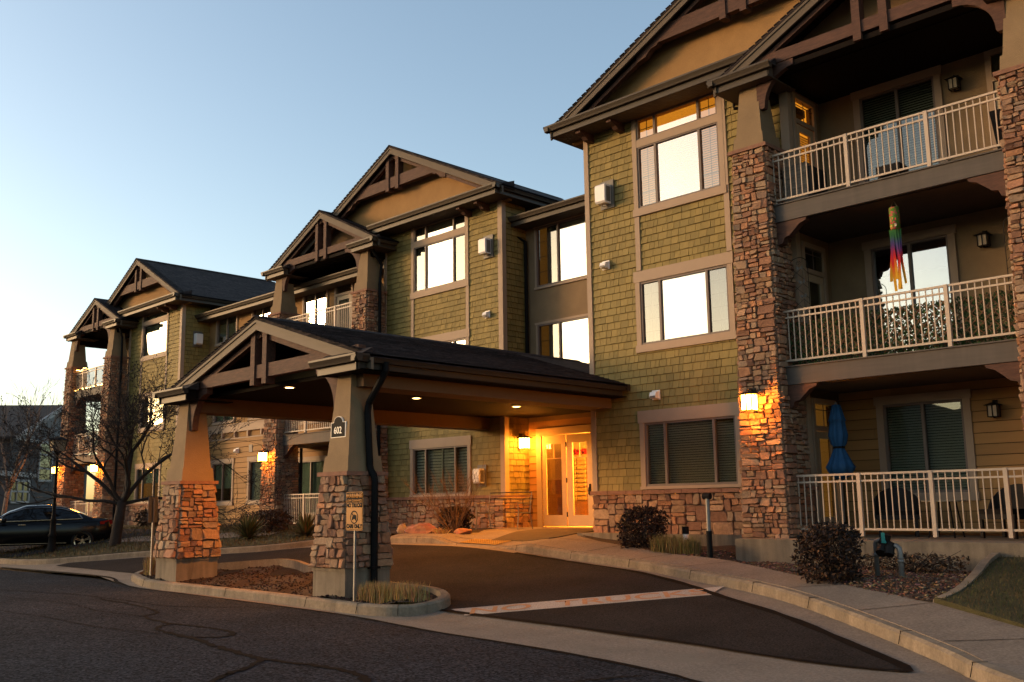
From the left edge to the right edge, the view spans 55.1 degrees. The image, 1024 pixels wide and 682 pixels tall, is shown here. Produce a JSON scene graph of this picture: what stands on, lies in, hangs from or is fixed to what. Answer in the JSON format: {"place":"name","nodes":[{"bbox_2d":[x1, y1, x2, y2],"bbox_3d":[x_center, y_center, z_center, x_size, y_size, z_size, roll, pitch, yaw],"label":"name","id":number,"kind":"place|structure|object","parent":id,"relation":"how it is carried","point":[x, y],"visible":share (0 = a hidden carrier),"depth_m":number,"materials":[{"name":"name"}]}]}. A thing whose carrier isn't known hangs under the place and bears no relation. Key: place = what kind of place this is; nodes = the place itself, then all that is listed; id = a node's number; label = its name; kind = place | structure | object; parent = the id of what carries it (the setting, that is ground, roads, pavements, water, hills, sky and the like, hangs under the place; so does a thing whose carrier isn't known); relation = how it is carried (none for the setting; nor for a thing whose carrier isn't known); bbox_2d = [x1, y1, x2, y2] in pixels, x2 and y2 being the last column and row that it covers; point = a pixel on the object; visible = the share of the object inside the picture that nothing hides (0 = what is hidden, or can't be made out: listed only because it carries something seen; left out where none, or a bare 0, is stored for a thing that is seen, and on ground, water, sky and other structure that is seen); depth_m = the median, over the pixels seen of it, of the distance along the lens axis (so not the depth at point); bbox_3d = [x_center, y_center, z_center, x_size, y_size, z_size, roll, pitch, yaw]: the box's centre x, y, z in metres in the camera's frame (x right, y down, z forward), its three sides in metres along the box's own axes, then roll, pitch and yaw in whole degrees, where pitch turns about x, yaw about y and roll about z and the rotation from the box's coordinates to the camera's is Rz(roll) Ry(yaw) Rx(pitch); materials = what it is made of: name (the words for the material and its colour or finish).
{"place":"outdoors","nodes":[
{"label":"outdoors","id":0,"kind":"place"},
{"bbox_2d":[0,529,157,556],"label":"parking pad","id":1,"kind":"object","parent":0,"point":[14,554],"visible":0.4,"depth_m":30.85,"materials":[{"name":"concrete"}]},
{"bbox_2d":[0,505,112,545],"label":"parked car","id":2,"kind":"object","parent":1,"relation":"on","point":[26,525],"visible":0.87,"depth_m":30.34,"materials":[{"name":"black paint"}]},
{"bbox_2d":[0,524,313,558],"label":"lawn","id":3,"kind":"structure","parent":0,"point":[221,539],"depth_m":27.38,"materials":[{"name":"plant"}]},
{"bbox_2d":[0,376,63,514],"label":"bare tree","id":4,"kind":"object","parent":3,"relation":"on","point":[5,506],"visible":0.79,"depth_m":44.74,"materials":[{"name":"brown wood"}]},
{"bbox_2d":[45,437,67,552],"bbox_3d":[-13.742,4.650,29.496,0.500,3.520,0.500,-10,-13,44],"label":"street lamp","id":5,"kind":"object","parent":3,"relation":"on","point":[51,546],"visible":0.77,"depth_m":29.40,"materials":[{"name":"black metal"}]},
{"bbox_2d":[134,508,160,525],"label":"shrub","id":6,"kind":"object","parent":3,"relation":"on","point":[142,516],"visible":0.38,"depth_m":37.19,"materials":[{"name":"green plant"}]},
{"bbox_2d":[0,348,304,546],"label":"bare tree","id":7,"kind":"object","parent":3,"relation":"on","point":[122,502],"visible":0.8,"depth_m":29.11,"materials":[{"name":"brown plant"}]},
{"bbox_2d":[225,511,268,539],"bbox_3d":[-7.163,4.995,26.633,1.511,0.834,1.562,-10,-13,44],"label":"yucca","id":8,"kind":"object","parent":3,"relation":"on","point":[250,528],"visible":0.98,"depth_m":26.49,"materials":[{"name":"green plant"}]},
{"bbox_2d":[247,507,294,532],"bbox_3d":[-6.864,5.074,27.888,1.826,0.763,1.063,-10,-13,44],"label":"shrub","id":9,"kind":"object","parent":3,"relation":"on","point":[274,518],"visible":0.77,"depth_m":27.57,"materials":[{"name":"brown plant"}]},
{"bbox_2d":[291,509,315,536],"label":"yucca","id":10,"kind":"object","parent":3,"relation":"on","point":[304,527],"visible":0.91,"depth_m":25.49,"materials":[{"name":"green plant"}]},
{"bbox_2d":[107,530,290,541],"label":"footpath","id":11,"kind":"structure","parent":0,"point":[222,534],"depth_m":28.93,"materials":[{"name":"concrete"}]},
{"bbox_2d":[141,565,437,603],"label":"island soil","id":12,"kind":"structure","parent":0,"point":[242,583],"depth_m":19.07,"materials":[{"name":"brown soil"}]},
{"bbox_2d":[142,555,155,574],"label":"grass clump","id":13,"kind":"object","parent":12,"relation":"on","point":[147,567],"visible":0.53,"depth_m":21.80,"materials":[{"name":"beige plant"}]},
{"bbox_2d":[147,497,157,575],"bbox_3d":[-7.971,4.363,21.775,0.056,1.780,0.460,-2,-10,6],"label":"traffic sign","id":14,"kind":"object","parent":12,"relation":"on","point":[152,510],"visible":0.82,"depth_m":21.77,"materials":[{"name":"metal"}]},
{"bbox_2d":[346,492,362,600],"bbox_3d":[-2.503,3.303,15.608,0.452,1.785,0.038,-10,-13,44],"label":"warning sign","id":15,"kind":"object","parent":12,"relation":"on","point":[354,511],"visible":1,"depth_m":15.64,"materials":[{"name":"yellow metal"}]},
{"bbox_2d":[356,580,429,603],"bbox_3d":[-1.873,3.881,15.150,1.457,0.415,0.460,-8,-12,38],"label":"grass clump","id":16,"kind":"object","parent":12,"relation":"on","point":[377,593],"visible":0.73,"depth_m":15.04,"materials":[{"name":"beige plant"}]},
{"bbox_2d":[0,0,672,511],"label":"sky","id":17,"kind":"structure","parent":0,"point":[201,134],"materials":[{"name":"blue"}]},
{"bbox_2d":[0,569,691,681],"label":"street","id":18,"kind":"structure","parent":0,"point":[38,648],"depth_m":11.49,"materials":[{"name":"grey asphalt"}]},
{"bbox_2d":[99,598,235,637],"bbox_3d":[-5.703,4.219,15.126,0.779,0.001,6.971,6,-11,-34],"label":"crack seal","id":19,"kind":"object","parent":18,"relation":"on","point":[158,627],"visible":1,"depth_m":13.75,"materials":[{"name":"black asphalt"}]},
{"bbox_2d":[208,658,263,681],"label":"crack seal","id":20,"kind":"object","parent":18,"relation":"on","point":[240,669],"visible":1,"depth_m":9.77,"materials":[{"name":"black asphalt"}]},
{"bbox_2d":[168,632,371,681],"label":"crack seal","id":21,"kind":"object","parent":18,"relation":"on","point":[364,678],"visible":1,"depth_m":10.38,"materials":[{"name":"black asphalt"}]},
{"bbox_2d":[0,543,975,681],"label":"gutter pan","id":22,"kind":"object","parent":18,"relation":"on","point":[701,663],"visible":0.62,"depth_m":10.95,"materials":[{"name":"concrete"}]},
{"bbox_2d":[0,567,701,681],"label":"tar joint","id":23,"kind":"object","parent":22,"relation":"on","point":[611,661],"visible":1,"depth_m":12.27,"materials":[{"name":"black asphalt"}]},
{"bbox_2d":[441,552,913,671],"bbox_3d":[1.554,3.635,14.231,3.962,0.640,10.861,6,-11,-34],"label":"tar joint","id":24,"kind":"object","parent":22,"relation":"on","point":[901,664],"visible":0.98,"depth_m":11.72,"materials":[{"name":"black asphalt"}]},
{"bbox_2d":[313,527,496,533],"bbox_3d":[-2.906,5.040,25.969,6.900,0.150,4.100,-10,-13,44],"label":"planting bed","id":25,"kind":"object","parent":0,"point":[394,529],"visible":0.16,"depth_m":25.35,"materials":[{"name":"soil"}]},
{"bbox_2d":[404,523,435,533],"bbox_3d":[-2.169,4.691,24.011,1.058,0.480,0.640,-10,-13,44],"label":"boulder","id":26,"kind":"object","parent":25,"relation":"on","point":[422,528],"visible":0.51,"depth_m":23.82,"materials":[{"name":"stone"}]},
{"bbox_2d":[401,462,485,531],"bbox_3d":[-1.603,3.880,24.271,2.112,1.887,1.978,-2,-10,8],"label":"bare bush","id":27,"kind":"object","parent":25,"relation":"on","point":[466,493],"visible":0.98,"depth_m":24.05,"materials":[{"name":"brown plant"}]},
{"bbox_2d":[438,506,475,530],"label":"clipped shrub","id":28,"kind":"object","parent":25,"relation":"on","point":[464,524],"visible":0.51,"depth_m":24.80,"materials":[{"name":"brown plant"}]},
{"bbox_2d":[453,528,471,533],"bbox_3d":[-1.161,4.522,23.128,0.456,0.222,0.505,-2,-9,5],"label":"boulder","id":29,"kind":"object","parent":25,"relation":"on","point":[462,531],"visible":0.7,"depth_m":22.96,"materials":[{"name":"stone"}]},
{"bbox_2d":[475,491,532,529],"bbox_3d":[-0.209,4.314,24.889,1.532,0.956,0.574,-10,-13,44],"label":"bench","id":30,"kind":"object","parent":25,"relation":"on","point":[488,512],"visible":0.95,"depth_m":24.98,"materials":[{"name":"brown wood"}]},
{"bbox_2d":[0,512,932,601],"bbox_3d":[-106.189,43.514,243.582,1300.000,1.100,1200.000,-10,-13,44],"label":"ground","id":31,"kind":"structure","parent":0,"point":[85,576],"depth_m":27.12,"materials":[{"name":"brown soil"}]},
{"bbox_2d":[0,405,96,514],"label":"grey house","id":32,"kind":"structure","parent":31,"relation":"on","point":[25,496],"depth_m":56.09,"materials":[{"name":"blue stone"}]},
{"bbox_2d":[8,479,30,502],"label":"window","id":33,"kind":"structure","parent":32,"relation":"in","point":[25,495],"depth_m":54.06,"materials":[{"name":"grey glass"}]},
{"bbox_2d":[37,440,53,481],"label":"window","id":34,"kind":"structure","parent":32,"relation":"in","point":[48,472],"depth_m":57.57,"materials":[{"name":"grey glass"}]},
{"bbox_2d":[0,540,313,573],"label":"kerb","id":35,"kind":"structure","parent":31,"relation":"on","point":[298,544],"depth_m":26.71,"materials":[{"name":"concrete"}]},
{"bbox_2d":[131,559,450,616],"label":"island kerb","id":36,"kind":"structure","parent":31,"relation":"on","point":[442,600],"depth_m":16.67,"materials":[{"name":"concrete"}]},
{"bbox_2d":[152,315,629,598],"bbox_3d":[-1.608,2.698,22.069,7.452,5.475,10.120,-10,-13,44],"label":"entrance canopy","id":37,"kind":"object","parent":31,"relation":"on","point":[362,383],"visible":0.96,"depth_m":19.70,"materials":[{"name":"wood"}]},
{"bbox_2d":[331,416,346,437],"bbox_3d":[-2.970,1.485,16.899,0.430,0.370,0.076,-10,-13,44],"label":"number plaque","id":38,"kind":"object","parent":37,"relation":"attached to","point":[338,427],"visible":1,"depth_m":16.86,"materials":[{"name":"black plastic"}]},
{"bbox_2d":[56,0,1023,570],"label":"apartment building","id":39,"kind":"structure","parent":31,"relation":"on","point":[692,128],"depth_m":20.20,"materials":[{"name":"beige paint"}]},
{"bbox_2d":[133,462,161,503],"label":"window","id":40,"kind":"structure","parent":39,"relation":"in","point":[145,489],"depth_m":40.68,"materials":[{"name":"glass"}]},
{"bbox_2d":[137,389,164,432],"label":"window","id":41,"kind":"structure","parent":39,"relation":"in","point":[142,429],"depth_m":41.06,"materials":[{"name":"glass"}]},
{"bbox_2d":[140,312,168,361],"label":"window","id":42,"kind":"structure","parent":39,"relation":"in","point":[156,337],"depth_m":41.41,"materials":[{"name":"glass"}]},
{"bbox_2d":[193,331,202,347],"bbox_3d":[-12.724,-0.087,39.892,0.260,0.650,0.380,-10,-13,44],"label":"wall fixture","id":43,"kind":"object","parent":39,"relation":"attached to","point":[197,338],"depth_m":39.81,"materials":[{"name":"white plastic"}]},
{"bbox_2d":[210,458,234,505],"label":"window","id":44,"kind":"structure","parent":39,"relation":"in","point":[224,494],"depth_m":38.47,"materials":[{"name":"glass"}]},
{"bbox_2d":[212,416,234,425],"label":"window","id":45,"kind":"structure","parent":39,"relation":"in","point":[214,417],"depth_m":39.13,"materials":[{"name":"glass"}]},
{"bbox_2d":[214,315,237,346],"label":"window","id":46,"kind":"structure","parent":39,"relation":"in","point":[229,326],"depth_m":39.71,"materials":[{"name":"glass"}]},
{"bbox_2d":[246,456,261,504],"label":"window","id":47,"kind":"structure","parent":39,"relation":"in","point":[256,466],"depth_m":36.90,"materials":[{"name":"glass"}]},
{"bbox_2d":[251,306,271,317],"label":"window","id":48,"kind":"structure","parent":39,"relation":"in","point":[264,311],"depth_m":37.67,"materials":[{"name":"glass"}]},
{"bbox_2d":[256,449,267,461],"bbox_3d":[-8.414,3.854,33.091,0.360,0.445,0.350,-10,-13,44],"label":"wall lantern","id":49,"kind":"object","parent":39,"relation":"attached to","point":[262,456],"depth_m":33.02,"materials":[{"name":"white glass"}]},
{"bbox_2d":[298,455,327,516],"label":"window","id":50,"kind":"structure","parent":39,"relation":"in","point":[312,465],"depth_m":34.16,"materials":[{"name":"glass"}]},
{"bbox_2d":[302,290,328,324],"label":"window","id":51,"kind":"structure","parent":39,"relation":"in","point":[318,301],"depth_m":35.12,"materials":[{"name":"glass"}]},
{"bbox_2d":[334,283,353,327],"bbox_3d":[-5.582,-0.991,33.977,1.100,2.360,0.655,-10,-13,44],"label":"balcony door","id":52,"kind":"structure","parent":39,"relation":"in","point":[343,296],"depth_m":33.92,"materials":[{"name":"beige paint"}]},
{"bbox_2d":[410,214,469,299],"bbox_3d":[-2.146,-2.567,29.389,2.660,2.320,0.177,-10,-13,44],"label":"window","id":53,"kind":"structure","parent":39,"relation":"in","point":[443,248],"depth_m":29.44,"materials":[{"name":"glass"}]},
{"bbox_2d":[409,435,471,496],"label":"window","id":54,"kind":"structure","parent":39,"relation":"in","point":[427,456],"depth_m":28.54,"materials":[{"name":"glass"}]},
{"bbox_2d":[422,328,470,344],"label":"window","id":55,"kind":"structure","parent":39,"relation":"in","point":[462,336],"depth_m":28.45,"materials":[{"name":"beige paint"}]},
{"bbox_2d":[473,465,486,485],"bbox_3d":[-0.891,3.691,26.930,0.342,0.585,0.234,-10,-13,44],"label":"wall fixture","id":56,"kind":"object","parent":39,"relation":"attached to","point":[483,471],"depth_m":26.88,"materials":[{"name":"white plastic"}]},
{"bbox_2d":[478,234,493,258],"bbox_3d":[-0.745,-2.686,27.730,0.380,0.650,0.260,-10,-13,44],"label":"wall fixture","id":57,"kind":"object","parent":39,"relation":"attached to","point":[486,247],"depth_m":27.67,"materials":[{"name":"white plastic"}]},
{"bbox_2d":[517,433,531,448],"bbox_3d":[0.344,2.736,26.796,0.350,0.445,0.360,-10,-13,44],"label":"wall lantern","id":58,"kind":"object","parent":39,"relation":"attached to","point":[524,441],"depth_m":26.73,"materials":[{"name":"white glass"}]},
{"bbox_2d":[533,213,586,289],"bbox_3d":[1.738,-2.461,27.239,2.460,1.850,0.750,-10,-13,44],"label":"window","id":59,"kind":"structure","parent":39,"relation":"in","point":[561,259],"depth_m":27.24,"materials":[{"name":"glass"}]},
{"bbox_2d":[535,313,588,362],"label":"window","id":60,"kind":"structure","parent":39,"relation":"in","point":[567,337],"depth_m":26.79,"materials":[{"name":"glass"}]},
{"bbox_2d":[536,424,594,526],"bbox_3d":[1.440,3.609,26.127,2.110,2.660,0.162,-10,-13,44],"label":"entrance door","id":61,"kind":"structure","parent":39,"relation":"in","point":[568,518],"depth_m":26.17,"materials":[{"name":"beige paint"}]},
{"bbox_2d":[573,454,587,514],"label":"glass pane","id":62,"kind":"structure","parent":39,"relation":"in","point":[580,487],"depth_m":27.36,"materials":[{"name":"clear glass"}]},
{"bbox_2d":[595,179,614,209],"bbox_3d":[2.091,-3.337,22.249,0.380,0.650,0.260,-10,-13,44],"label":"wall fixture","id":63,"kind":"object","parent":39,"relation":"attached to","point":[604,196],"depth_m":22.19,"materials":[{"name":"white plastic"}]},
{"bbox_2d":[649,390,659,399],"bbox_3d":[3.004,1.135,20.726,0.200,0.200,0.152,-10,-13,44],"label":"vent hood","id":64,"kind":"object","parent":39,"relation":"attached to","point":[654,394],"visible":1,"depth_m":20.70,"materials":[{"name":"white plastic"}]},
{"bbox_2d":[631,93,726,217],"bbox_3d":[3.780,-3.993,21.325,2.420,2.330,0.765,-10,-13,44],"label":"window","id":65,"kind":"structure","parent":39,"relation":"in","point":[680,152],"depth_m":21.39,"materials":[{"name":"glass"}]},
{"bbox_2d":[633,251,736,352],"bbox_3d":[3.620,-0.769,20.577,2.520,1.790,0.177,-10,-13,44],"label":"window","id":66,"kind":"structure","parent":39,"relation":"in","point":[690,302],"depth_m":20.59,"materials":[{"name":"glass"}]},
{"bbox_2d":[637,402,741,489],"bbox_3d":[3.865,2.207,20.300,2.540,1.660,0.765,-10,-13,44],"label":"window","id":67,"kind":"structure","parent":39,"relation":"in","point":[698,446],"depth_m":20.25,"materials":[{"name":"glass"}]},
{"bbox_2d":[736,388,761,411],"bbox_3d":[4.314,1.067,17.857,0.360,0.445,0.350,-10,-13,44],"label":"wall lantern","id":68,"kind":"object","parent":39,"relation":"attached to","point":[749,401],"depth_m":17.80,"materials":[{"name":"white glass"}]},
{"bbox_2d":[790,257,813,361],"bbox_3d":[5.385,-0.506,18.283,0.394,2.164,0.026,-10,-13,44],"label":"garden trellis","id":69,"kind":"object","parent":39,"relation":"on","point":[800,282],"visible":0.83,"depth_m":18.30,"materials":[{"name":"brown metal"}]},
{"bbox_2d":[790,92,819,168],"bbox_3d":[5.612,-3.586,19.945,0.969,2.540,1.240,-10,-13,44],"label":"balcony door","id":70,"kind":"structure","parent":39,"relation":"in","point":[802,130],"depth_m":19.77,"materials":[{"name":"beige paint"}]},
{"bbox_2d":[783,161,827,201],"bbox_3d":[5.611,-2.933,18.753,0.560,0.780,0.650,-10,-13,44],"label":"balcony armchair","id":71,"kind":"object","parent":39,"relation":"on","point":[804,178],"visible":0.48,"depth_m":18.53,"materials":[{"name":"black wicker"}]},
{"bbox_2d":[800,240,832,361],"bbox_3d":[5.657,-0.573,19.443,0.969,2.550,1.240,-10,-13,44],"label":"balcony door","id":72,"kind":"structure","parent":39,"relation":"in","point":[815,277],"depth_m":19.36,"materials":[{"name":"beige paint"}]},
{"bbox_2d":[810,398,841,531],"bbox_3d":[5.702,2.421,18.945,0.969,2.520,1.240,-10,-13,44],"label":"balcony door","id":73,"kind":"structure","parent":39,"relation":"in","point":[820,429],"depth_m":18.73,"materials":[{"name":"beige paint"}]},
{"bbox_2d":[826,402,858,536],"bbox_3d":[5.955,2.315,17.785,0.518,2.420,0.536,-5,-10,24],"label":"patio umbrella","id":74,"kind":"object","parent":39,"relation":"on","point":[840,461],"visible":0.91,"depth_m":17.76,"materials":[{"name":"blue fabric"}]},
{"bbox_2d":[876,162,908,178],"bbox_3d":[6.859,-2.924,17.670,0.430,0.430,0.400,-10,-13,44],"label":"footstool","id":75,"kind":"object","parent":39,"relation":"on","point":[893,167],"visible":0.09,"depth_m":17.57,"materials":[{"name":"black wicker"}]},
{"bbox_2d":[874,487,920,536],"bbox_3d":[6.787,3.013,17.299,0.800,0.860,0.640,-4,-10,20],"label":"patio chair","id":76,"kind":"object","parent":39,"relation":"on","point":[896,505],"visible":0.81,"depth_m":17.45,"materials":[{"name":"black wicker"}]},
{"bbox_2d":[889,202,906,290],"bbox_3d":[6.633,-1.654,16.982,0.231,1.619,0.182,0,-9,-2],"label":"windsock","id":77,"kind":"object","parent":39,"relation":"hanging from","point":[895,239],"visible":1,"depth_m":16.95,"materials":[{"name":"multicoloured fabric"}]},
{"bbox_2d":[850,65,948,183],"bbox_3d":[7.742,-3.799,19.223,1.800,2.580,0.765,-10,-13,44],"label":"window","id":78,"kind":"structure","parent":39,"relation":"in","point":[920,91],"depth_m":19.32,"materials":[{"name":"glass"}]},
{"bbox_2d":[788,289,1016,364],"bbox_3d":[6.588,-0.191,16.731,4.147,0.849,0.119,-10,-13,44],"label":"lattice screen","id":79,"kind":"object","parent":39,"relation":"on","point":[931,320],"visible":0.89,"depth_m":16.59,"materials":[{"name":"green"}]},
{"bbox_2d":[861,224,962,355],"bbox_3d":[7.787,-0.761,18.718,1.800,2.520,0.765,-10,-13,44],"label":"window","id":80,"kind":"structure","parent":39,"relation":"in","point":[930,259],"depth_m":18.79,"materials":[{"name":"glass"}]},
{"bbox_2d":[873,389,980,500],"bbox_3d":[7.828,1.976,18.262,1.800,1.970,0.765,-10,-13,44],"label":"window","id":81,"kind":"structure","parent":39,"relation":"in","point":[925,436],"depth_m":18.16,"materials":[{"name":"glass"}]},
{"bbox_2d":[921,500,966,537],"bbox_3d":[7.348,3.017,16.635,0.720,0.622,0.720,-10,-13,44],"label":"patio table","id":82,"kind":"object","parent":39,"relation":"on","point":[949,501],"visible":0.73,"depth_m":16.60,"materials":[{"name":"brown glass"}]},
{"bbox_2d":[944,75,962,91],"bbox_3d":[8.221,-4.816,18.256,0.259,0.320,0.252,-10,-13,44],"label":"wall lantern","id":83,"kind":"object","parent":39,"relation":"attached to","point":[954,83],"depth_m":18.21,"materials":[{"name":"brown metal"}]},
{"bbox_2d":[973,230,991,247],"bbox_3d":[8.443,-1.839,17.581,0.259,0.320,0.252,-10,-13,44],"label":"wall lantern","id":84,"kind":"object","parent":39,"relation":"attached to","point":[983,239],"depth_m":17.54,"materials":[{"name":"brown metal"}]},
{"bbox_2d":[983,400,1001,417],"bbox_3d":[8.413,1.181,17.146,0.259,0.320,0.252,-10,-13,44],"label":"wall lantern","id":85,"kind":"object","parent":39,"relation":"attached to","point":[993,409],"depth_m":17.10,"materials":[{"name":"brown metal"}]},
{"bbox_2d":[984,46,1002,149],"bbox_3d":[9.045,-4.080,17.436,1.020,2.590,0.085,-10,-13,44],"label":"balcony door","id":86,"kind":"structure","parent":39,"relation":"in","point":[991,81],"depth_m":17.82,"materials":[{"name":"beige paint"}]},
{"bbox_2d":[989,109,1002,148],"bbox_3d":[8.303,-3.408,16.386,0.420,0.920,0.420,-10,-13,44],"label":"folding chair","id":87,"kind":"object","parent":39,"relation":"on","point":[992,117],"visible":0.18,"depth_m":16.37,"materials":[{"name":"black metal"}]},
{"bbox_2d":[977,484,1023,538],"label":"patio chair","id":88,"kind":"object","parent":39,"relation":"on","point":[1020,498],"visible":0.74,"depth_m":16.12,"materials":[{"name":"black wicker"}]},
{"bbox_2d":[390,536,1023,681],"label":"kerb","id":89,"kind":"structure","parent":31,"relation":"on","point":[954,659],"depth_m":12.25,"materials":[{"name":"concrete"}]},
{"bbox_2d":[56,544,902,668],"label":"driveway","id":90,"kind":"structure","parent":0,"point":[466,577],"depth_m":14.92,"materials":[{"name":"black asphalt"}]},
{"bbox_2d":[452,586,723,615],"bbox_3d":[1.109,3.791,14.324,4.073,0.318,0.600,-1,-9,2],"label":"painted road warning","id":91,"kind":"object","parent":90,"relation":"on","point":[588,601],"visible":1,"depth_m":14.32,"materials":[{"name":"white paint"}]},
{"bbox_2d":[391,527,1023,674],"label":"pavement","id":92,"kind":"structure","parent":0,"point":[942,623],"depth_m":11.94,"materials":[{"name":"concrete"}]},
{"bbox_2d":[458,539,510,544],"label":"tactile paving","id":93,"kind":"structure","parent":92,"relation":"on","point":[487,541],"depth_m":21.48,"materials":[{"name":"concrete"}]},
{"bbox_2d":[492,528,593,540],"bbox_3d":[0.774,4.422,22.418,1.892,0.189,3.153,-6,-11,30],"label":"ramp","id":94,"kind":"object","parent":92,"relation":"on","point":[537,534],"depth_m":21.91,"materials":[{"name":"beige concrete"}]},
{"bbox_2d":[933,553,999,601],"bbox_3d":[6.040,3.139,12.869,0.246,0.551,3.467,-8,-12,35],"label":"bed edging","id":95,"kind":"object","parent":92,"relation":"on","point":[981,566],"visible":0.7,"depth_m":12.75,"materials":[{"name":"concrete"}]},
{"bbox_2d":[583,535,971,600],"bbox_3d":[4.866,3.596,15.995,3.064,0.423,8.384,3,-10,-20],"label":"mulch","id":96,"kind":"object","parent":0,"point":[910,576],"visible":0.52,"depth_m":13.32,"materials":[{"name":"brown wood"}]},
{"bbox_2d":[614,501,669,548],"bbox_3d":[2.507,3.521,18.802,1.044,0.931,0.949,-10,-13,44],"label":"clipped shrub","id":97,"kind":"object","parent":96,"relation":"on","point":[639,538],"visible":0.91,"depth_m":18.65,"materials":[{"name":"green plant"}]},
{"bbox_2d":[646,532,704,555],"bbox_3d":[2.960,3.671,17.705,0.533,0.451,1.323,6,-12,-37],"label":"grass clump","id":98,"kind":"object","parent":96,"relation":"on","point":[671,545],"visible":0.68,"depth_m":17.55,"materials":[{"name":"plant"}]},
{"bbox_2d":[702,493,712,557],"bbox_3d":[3.396,3.210,16.980,0.140,1.145,0.110,-10,-13,44],"label":"standpipe","id":99,"kind":"object","parent":96,"relation":"on","point":[707,497],"visible":0.89,"depth_m":16.95,"materials":[{"name":"black metal"}]},
{"bbox_2d":[790,515,865,583],"bbox_3d":[4.404,2.883,13.621,0.957,0.974,0.974,-10,-13,44],"label":"clipped shrub","id":100,"kind":"object","parent":96,"relation":"on","point":[844,563],"visible":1,"depth_m":13.43,"materials":[{"name":"green plant"}]},
{"bbox_2d":[867,533,904,576],"bbox_3d":[5.120,3.042,13.524,0.226,0.790,0.543,5,-11,-32],"label":"backflow preventer","id":101,"kind":"object","parent":96,"relation":"on","point":[886,547],"visible":0.95,"depth_m":13.49,"materials":[{"name":"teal metal"}]},
{"bbox_2d":[857,551,969,573],"bbox_3d":[5.955,3.317,14.704,1.791,0.378,0.521,-10,-13,44],"label":"shrub","id":102,"kind":"object","parent":96,"relation":"on","point":[909,566],"visible":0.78,"depth_m":14.50,"materials":[{"name":"brown plant"}]},
{"bbox_2d":[934,555,1023,627],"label":"lawn","id":103,"kind":"structure","parent":0,"point":[991,615],"depth_m":11.35,"materials":[{"name":"plant"}]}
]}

